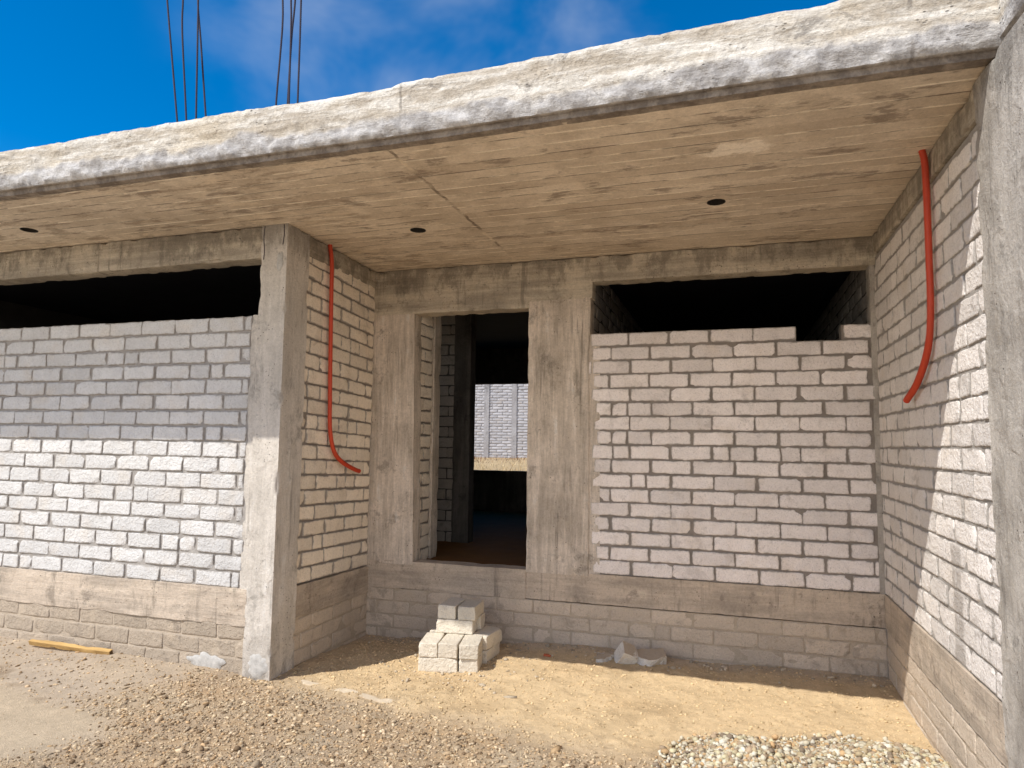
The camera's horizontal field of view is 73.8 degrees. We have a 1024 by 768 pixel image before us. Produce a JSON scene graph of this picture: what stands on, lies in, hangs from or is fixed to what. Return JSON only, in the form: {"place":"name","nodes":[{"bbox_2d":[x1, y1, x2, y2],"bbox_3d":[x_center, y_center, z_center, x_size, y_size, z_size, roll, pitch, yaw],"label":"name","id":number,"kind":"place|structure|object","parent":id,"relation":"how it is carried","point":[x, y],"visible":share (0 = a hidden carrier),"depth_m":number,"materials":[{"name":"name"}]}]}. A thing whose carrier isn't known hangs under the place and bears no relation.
{"place":"outdoors","nodes":[
{"label":"outdoors","id":0,"kind":"place"},
{"bbox_2d":[0,0,838,151],"label":"sky","id":1,"kind":"structure","parent":0,"point":[70,70],"materials":[{"name":"blue"}]},
{"bbox_2d":[430,626,465,634],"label":"concrete block","id":2,"kind":"object","parent":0,"point":[433,630],"depth_m":5.29,"materials":[{"name":"beige concrete"}]},
{"bbox_2d":[436,617,476,634],"bbox_3d":[-0.428,1.862,5.281,0.290,0.106,0.144,0,-5,10],"label":"concrete block","id":3,"kind":"object","parent":2,"relation":"on","point":[456,626],"depth_m":5.21,"materials":[{"name":"beige concrete"}]},
{"bbox_2d":[438,597,464,618],"bbox_3d":[-0.468,1.767,5.384,0.146,0.106,0.291,-1,-5,15],"label":"concrete block","id":4,"kind":"object","parent":3,"relation":"on","point":[448,608],"depth_m":5.26,"materials":[{"name":"beige concrete"}]},
{"bbox_2d":[476,613,484,629],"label":"concrete block","id":5,"kind":"object","parent":2,"relation":"on","point":[480,622],"depth_m":5.33,"materials":[{"name":"beige concrete"}]},
{"bbox_2d":[458,599,483,620],"bbox_3d":[-0.320,1.765,5.346,0.145,0.106,0.289,0,-5,12],"label":"concrete block","id":6,"kind":"object","parent":5,"relation":"on","point":[471,609],"depth_m":5.23,"materials":[{"name":"beige concrete"}]},
{"bbox_2d":[0,457,951,767],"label":"ground","id":7,"kind":"structure","parent":0,"point":[40,725],"depth_m":4.27,"materials":[{"name":"beige sand"}]},
{"bbox_2d":[28,639,112,654],"bbox_3d":[-3.322,1.982,5.134,0.730,0.069,0.047,0,-5,13],"label":"timber batten","id":8,"kind":"object","parent":7,"relation":"on","point":[65,646],"visible":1,"depth_m":5.12,"materials":[{"name":"yellow wood"}]},
{"bbox_2d":[301,680,394,703],"bbox_3d":[-0.754,2.067,4.334,1.584,0.110,0.077,-2,-6,26],"label":"concrete edge","id":9,"kind":"object","parent":7,"relation":"on","point":[364,695],"visible":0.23,"depth_m":4.45,"materials":[{"name":"beige concrete"}]},
{"bbox_2d":[418,656,458,672],"bbox_3d":[-0.532,2.043,5.013,0.291,0.106,0.146,0,-5,7],"label":"concrete block","id":10,"kind":"object","parent":7,"relation":"on","point":[438,664],"depth_m":4.95,"materials":[{"name":"white concrete"}]},
{"bbox_2d":[419,632,444,657],"bbox_3d":[-0.596,1.947,5.098,0.145,0.106,0.289,0,-5,5],"label":"concrete block","id":11,"kind":"object","parent":10,"relation":"on","point":[429,643],"depth_m":4.96,"materials":[{"name":"beige concrete"}]},
{"bbox_2d":[438,633,464,658],"bbox_3d":[-0.448,1.948,5.085,0.144,0.106,0.290,0,-5,8],"label":"concrete block","id":12,"kind":"object","parent":10,"relation":"on","point":[448,645],"depth_m":4.95,"materials":[{"name":"beige concrete"}]},
{"bbox_2d":[0,635,941,767],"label":"soil clods","id":13,"kind":"object","parent":7,"relation":"on","point":[555,749],"visible":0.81,"depth_m":3.98,"materials":[{"name":"soil"}]},
{"bbox_2d":[7,645,934,767],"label":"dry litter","id":14,"kind":"object","parent":7,"relation":"on","point":[383,736],"visible":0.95,"depth_m":3.79,"materials":[{"name":"brown plant"}]},
{"bbox_2d":[459,651,482,672],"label":"concrete block","id":15,"kind":"object","parent":7,"relation":"on","point":[470,665],"depth_m":4.92,"materials":[{"name":"white concrete"}]},
{"bbox_2d":[459,634,482,659],"bbox_3d":[-0.299,1.948,5.059,0.146,0.107,0.290,0,-5,5],"label":"concrete block","id":16,"kind":"object","parent":15,"relation":"on","point":[470,647],"depth_m":4.93,"materials":[{"name":"white concrete"}]},
{"bbox_2d":[482,642,499,663],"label":"concrete block","id":17,"kind":"object","parent":7,"relation":"on","point":[492,652],"depth_m":5.20,"materials":[{"name":"grey concrete"}]},
{"bbox_2d":[472,626,501,649],"bbox_3d":[-0.199,1.969,5.296,0.146,0.106,0.291,-2,-5,24],"label":"concrete block","id":18,"kind":"object","parent":17,"relation":"on","point":[492,636],"depth_m":5.26,"materials":[{"name":"beige concrete"}]},
{"bbox_2d":[474,384,527,457],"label":"boundary wall","id":19,"kind":"structure","parent":7,"relation":"on","point":[501,419],"depth_m":19.60,"materials":[{"name":"white brick"}]},
{"bbox_2d":[0,0,1023,767],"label":"unfinished house","id":20,"kind":"structure","parent":7,"relation":"on","point":[674,280],"depth_m":5.03,"materials":[{"name":"concrete"}]},
{"bbox_2d":[328,244,360,472],"bbox_3d":[-1.375,-0.184,5.630,0.052,1.846,0.547,-1,-5,20],"label":"conduit hose","id":21,"kind":"object","parent":20,"relation":"hanging from","point":[339,459],"visible":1,"depth_m":5.44,"materials":[{"name":"red plastic"}]},
{"bbox_2d":[903,149,934,402],"bbox_3d":[2.252,-0.566,3.808,0.056,1.317,0.570,-1,-5,18],"label":"conduit hose","id":22,"kind":"object","parent":20,"relation":"hanging from","point":[926,355],"visible":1,"depth_m":3.58,"materials":[{"name":"red plastic"}]},
{"bbox_2d":[596,652,613,661],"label":"broken block","id":23,"kind":"object","parent":7,"relation":"on","point":[604,657],"depth_m":5.15,"materials":[{"name":"grey concrete"}]},
{"bbox_2d":[614,641,637,663],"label":"broken block","id":24,"kind":"object","parent":7,"relation":"on","point":[625,652],"depth_m":5.09,"materials":[{"name":"grey concrete"}]},
{"bbox_2d":[637,648,666,665],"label":"broken block","id":25,"kind":"object","parent":7,"relation":"on","point":[652,657],"depth_m":5.09,"materials":[{"name":"grey concrete"}]},
{"bbox_2d":[650,731,840,767],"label":"gravel pile","id":26,"kind":"object","parent":7,"relation":"on","point":[743,753],"visible":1,"depth_m":3.42,"materials":[{"name":"gravel"}]},
{"bbox_2d":[762,730,950,767],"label":"gravel pile","id":27,"kind":"object","parent":7,"relation":"on","point":[899,755],"visible":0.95,"depth_m":3.41,"materials":[{"name":"gravel"}]},
{"bbox_2d":[474,454,526,470],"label":"dry grass","id":28,"kind":"structure","parent":0,"point":[503,469],"depth_m":15.16,"materials":[{"name":"beige plant"}]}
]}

